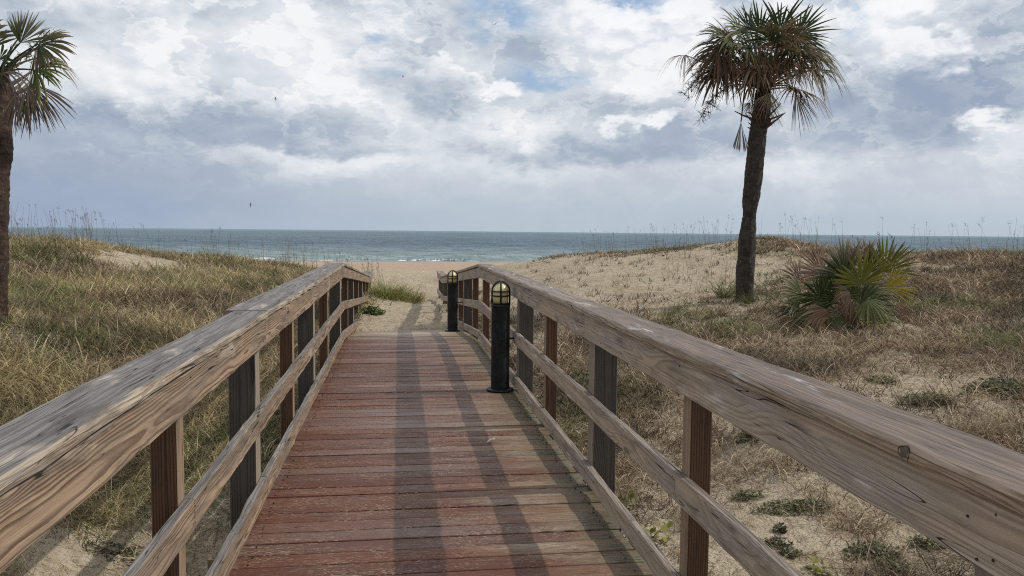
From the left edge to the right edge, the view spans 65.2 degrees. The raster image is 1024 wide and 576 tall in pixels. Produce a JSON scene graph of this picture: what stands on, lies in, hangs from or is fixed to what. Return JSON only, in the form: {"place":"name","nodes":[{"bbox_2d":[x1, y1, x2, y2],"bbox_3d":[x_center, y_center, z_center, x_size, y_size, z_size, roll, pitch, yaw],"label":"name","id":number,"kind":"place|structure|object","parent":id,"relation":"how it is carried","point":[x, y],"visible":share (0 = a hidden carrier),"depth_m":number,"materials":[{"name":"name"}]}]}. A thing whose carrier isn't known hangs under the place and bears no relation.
{"place":"outdoors","nodes":[
{"label":"outdoors","id":0,"kind":"place"},
{"bbox_2d":[0,239,1023,575],"bbox_3d":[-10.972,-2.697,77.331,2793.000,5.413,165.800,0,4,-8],"label":"sand ground","id":1,"kind":"structure","parent":0,"point":[404,315],"depth_m":8.32,"materials":[{"name":"beige sand"}]},
{"bbox_2d":[0,10,78,325],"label":"palm tree","id":2,"kind":"object","parent":1,"relation":"on","point":[10,97],"visible":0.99,"depth_m":8.35,"materials":[{"name":"green plant"}]},
{"bbox_2d":[84,537,143,565],"bbox_3d":[-2.640,1.749,5.329,0.407,0.138,0.251,0,4,-8],"label":"beach plant","id":3,"kind":"object","parent":1,"relation":"on","point":[116,553],"visible":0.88,"depth_m":5.34,"materials":[{"name":"green plant"}]},
{"bbox_2d":[359,305,385,315],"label":"beach plant","id":4,"kind":"object","parent":1,"relation":"on","point":[371,309],"visible":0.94,"depth_m":15.73,"materials":[{"name":"green plant"}]},
{"bbox_2d":[366,274,436,303],"bbox_3d":[-3.174,0.033,20.589,2.694,0.976,2.965,0,4,-8],"label":"grass clump","id":5,"kind":"object","parent":1,"relation":"on","point":[387,293],"visible":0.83,"depth_m":20.34,"materials":[{"name":"green plant"}]},
{"bbox_2d":[406,286,431,301],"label":"grass clump","id":6,"kind":"object","parent":1,"relation":"on","point":[419,297],"visible":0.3,"depth_m":21.41,"materials":[{"name":"green plant"}]},
{"bbox_2d":[207,330,653,575],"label":"boardwalk","id":7,"kind":"structure","parent":1,"relation":"on","point":[395,463],"depth_m":4.77,"materials":[{"name":"brown wood"}]},
{"bbox_2d":[0,263,372,575],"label":"timber railing","id":8,"kind":"object","parent":7,"relation":"attached to","point":[62,456],"visible":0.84,"depth_m":2.76,"materials":[{"name":"brown wood"}]},
{"bbox_2d":[445,270,462,331],"bbox_3d":[-1.015,0.220,13.686,0.259,1.052,0.259,4,5,37],"label":"bollard lamp","id":9,"kind":"object","parent":7,"relation":"on","point":[452,312],"visible":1,"depth_m":13.62,"materials":[{"name":"black metal"}]},
{"bbox_2d":[486,281,513,392],"bbox_3d":[-0.108,0.454,7.605,0.262,1.052,0.260,0,4,-8],"label":"bollard lamp","id":10,"kind":"object","parent":7,"relation":"on","point":[500,330],"visible":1,"depth_m":7.54,"materials":[{"name":"black metal"}]},
{"bbox_2d":[436,264,1023,575],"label":"timber railing","id":11,"kind":"object","parent":7,"relation":"attached to","point":[958,492],"visible":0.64,"depth_m":2.66,"materials":[{"name":"brown wood"}]},
{"bbox_2d":[0,229,1023,575],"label":"dune grass","id":12,"kind":"structure","parent":1,"relation":"on","point":[226,281],"depth_m":10.03,"materials":[{"name":"brown plant"}]},
{"bbox_2d":[9,204,1023,294],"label":"sea oats","id":13,"kind":"object","parent":1,"relation":"on","point":[86,229],"visible":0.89,"depth_m":23.34,"materials":[{"name":"beige plant"}]},
{"bbox_2d":[620,490,638,507],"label":"beach plant","id":14,"kind":"object","parent":1,"relation":"on","point":[631,495],"visible":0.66,"depth_m":6.61,"materials":[{"name":"green plant"}]},
{"bbox_2d":[644,521,672,543],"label":"beach plant","id":15,"kind":"object","parent":1,"relation":"on","point":[664,527],"visible":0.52,"depth_m":5.82,"materials":[{"name":"green plant"}]},
{"bbox_2d":[657,504,680,529],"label":"grass clump","id":16,"kind":"object","parent":1,"relation":"on","point":[677,520],"visible":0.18,"depth_m":6.06,"materials":[{"name":"plant"}]},
{"bbox_2d":[702,275,759,300],"bbox_3d":[4.259,0.011,16.048,1.491,0.769,1.467,0,4,-8],"label":"grass clump","id":17,"kind":"object","parent":1,"relation":"on","point":[726,294],"visible":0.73,"depth_m":16.02,"materials":[{"name":"green plant"}]},
{"bbox_2d":[730,430,758,444],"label":"beach plant","id":18,"kind":"object","parent":1,"relation":"on","point":[747,437],"visible":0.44,"depth_m":7.71,"materials":[{"name":"green plant"}]},
{"bbox_2d":[730,489,766,500],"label":"beach plant","id":19,"kind":"object","parent":1,"relation":"on","point":[739,495],"visible":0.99,"depth_m":6.59,"materials":[{"name":"green plant"}]},
{"bbox_2d":[731,288,774,305],"bbox_3d":[4.433,0.161,14.989,1.123,0.457,0.866,0,4,-8],"label":"grass clump","id":20,"kind":"object","parent":1,"relation":"on","point":[749,300],"visible":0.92,"depth_m":14.96,"materials":[{"name":"green plant"}]},
{"bbox_2d":[659,0,852,300],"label":"palm tree","id":21,"kind":"object","parent":1,"relation":"on","point":[763,71],"visible":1,"depth_m":14.88,"materials":[{"name":"green plant"}]},
{"bbox_2d":[760,535,793,548],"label":"beach plant","id":22,"kind":"object","parent":1,"relation":"on","point":[779,542],"visible":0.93,"depth_m":5.61,"materials":[{"name":"green plant"}]},
{"bbox_2d":[772,522,787,533],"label":"beach plant","id":23,"kind":"object","parent":1,"relation":"on","point":[782,528],"visible":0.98,"depth_m":5.85,"materials":[{"name":"green plant"}]},
{"bbox_2d":[773,544,802,558],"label":"beach plant","id":24,"kind":"object","parent":1,"relation":"on","point":[787,549],"visible":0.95,"depth_m":5.43,"materials":[{"name":"green plant"}]},
{"bbox_2d":[749,498,830,515],"bbox_3d":[2.176,1.700,6.241,0.651,0.089,0.297,1,4,5],"label":"beach plant","id":25,"kind":"object","parent":1,"relation":"on","point":[798,502],"visible":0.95,"depth_m":6.22,"materials":[{"name":"green plant"}]},
{"bbox_2d":[805,555,832,575],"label":"beach plant","id":26,"kind":"object","parent":1,"relation":"on","point":[815,560],"visible":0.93,"depth_m":5.23,"materials":[{"name":"green plant"}]},
{"bbox_2d":[772,235,922,332],"bbox_3d":[5.222,0.208,12.402,2.670,2.080,1.315,0,4,-8],"label":"palmetto bush","id":27,"kind":"object","parent":1,"relation":"on","point":[845,280],"visible":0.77,"depth_m":12.21,"materials":[{"name":"green plant"}]},
{"bbox_2d":[842,539,907,561],"bbox_3d":[2.506,1.818,5.525,0.521,0.075,0.337,0,4,-8],"label":"beach plant","id":28,"kind":"object","parent":1,"relation":"on","point":[874,544],"visible":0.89,"depth_m":5.53,"materials":[{"name":"green plant"}]},
{"bbox_2d":[862,375,900,386],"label":"beach plant","id":29,"kind":"object","parent":1,"relation":"on","point":[884,378],"visible":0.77,"depth_m":8.80,"materials":[{"name":"green plant"}]},
{"bbox_2d":[874,555,909,575],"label":"beach plant","id":30,"kind":"object","parent":1,"relation":"on","point":[895,563],"visible":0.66,"depth_m":5.30,"materials":[{"name":"green plant"}]},
{"bbox_2d":[895,302,946,313],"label":"beach plant","id":31,"kind":"object","parent":1,"relation":"on","point":[941,306],"visible":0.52,"depth_m":13.61,"materials":[{"name":"green plant"}]},
{"bbox_2d":[908,534,946,551],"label":"beach plant","id":32,"kind":"object","parent":1,"relation":"on","point":[930,543],"visible":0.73,"depth_m":5.61,"materials":[{"name":"green plant"}]},
{"bbox_2d":[895,391,960,406],"bbox_3d":[4.247,1.125,8.164,0.614,0.119,0.413,-1,4,-26],"label":"beach plant","id":33,"kind":"object","parent":1,"relation":"on","point":[925,396],"visible":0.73,"depth_m":8.13,"materials":[{"name":"green plant"}]},
{"bbox_2d":[958,377,1023,399],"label":"beach plant","id":34,"kind":"object","parent":1,"relation":"on","point":[1005,384],"visible":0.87,"depth_m":8.27,"materials":[{"name":"green plant"}]},
{"bbox_2d":[0,0,1023,236],"label":"sky","id":35,"kind":"structure","parent":0,"point":[551,115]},
{"bbox_2d":[8,227,1023,261],"bbox_3d":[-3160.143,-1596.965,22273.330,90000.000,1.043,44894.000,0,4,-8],"label":"sea","id":36,"kind":"structure","parent":0,"point":[459,246],"depth_m":322.54,"materials":[{"name":"liquid"}]}
]}

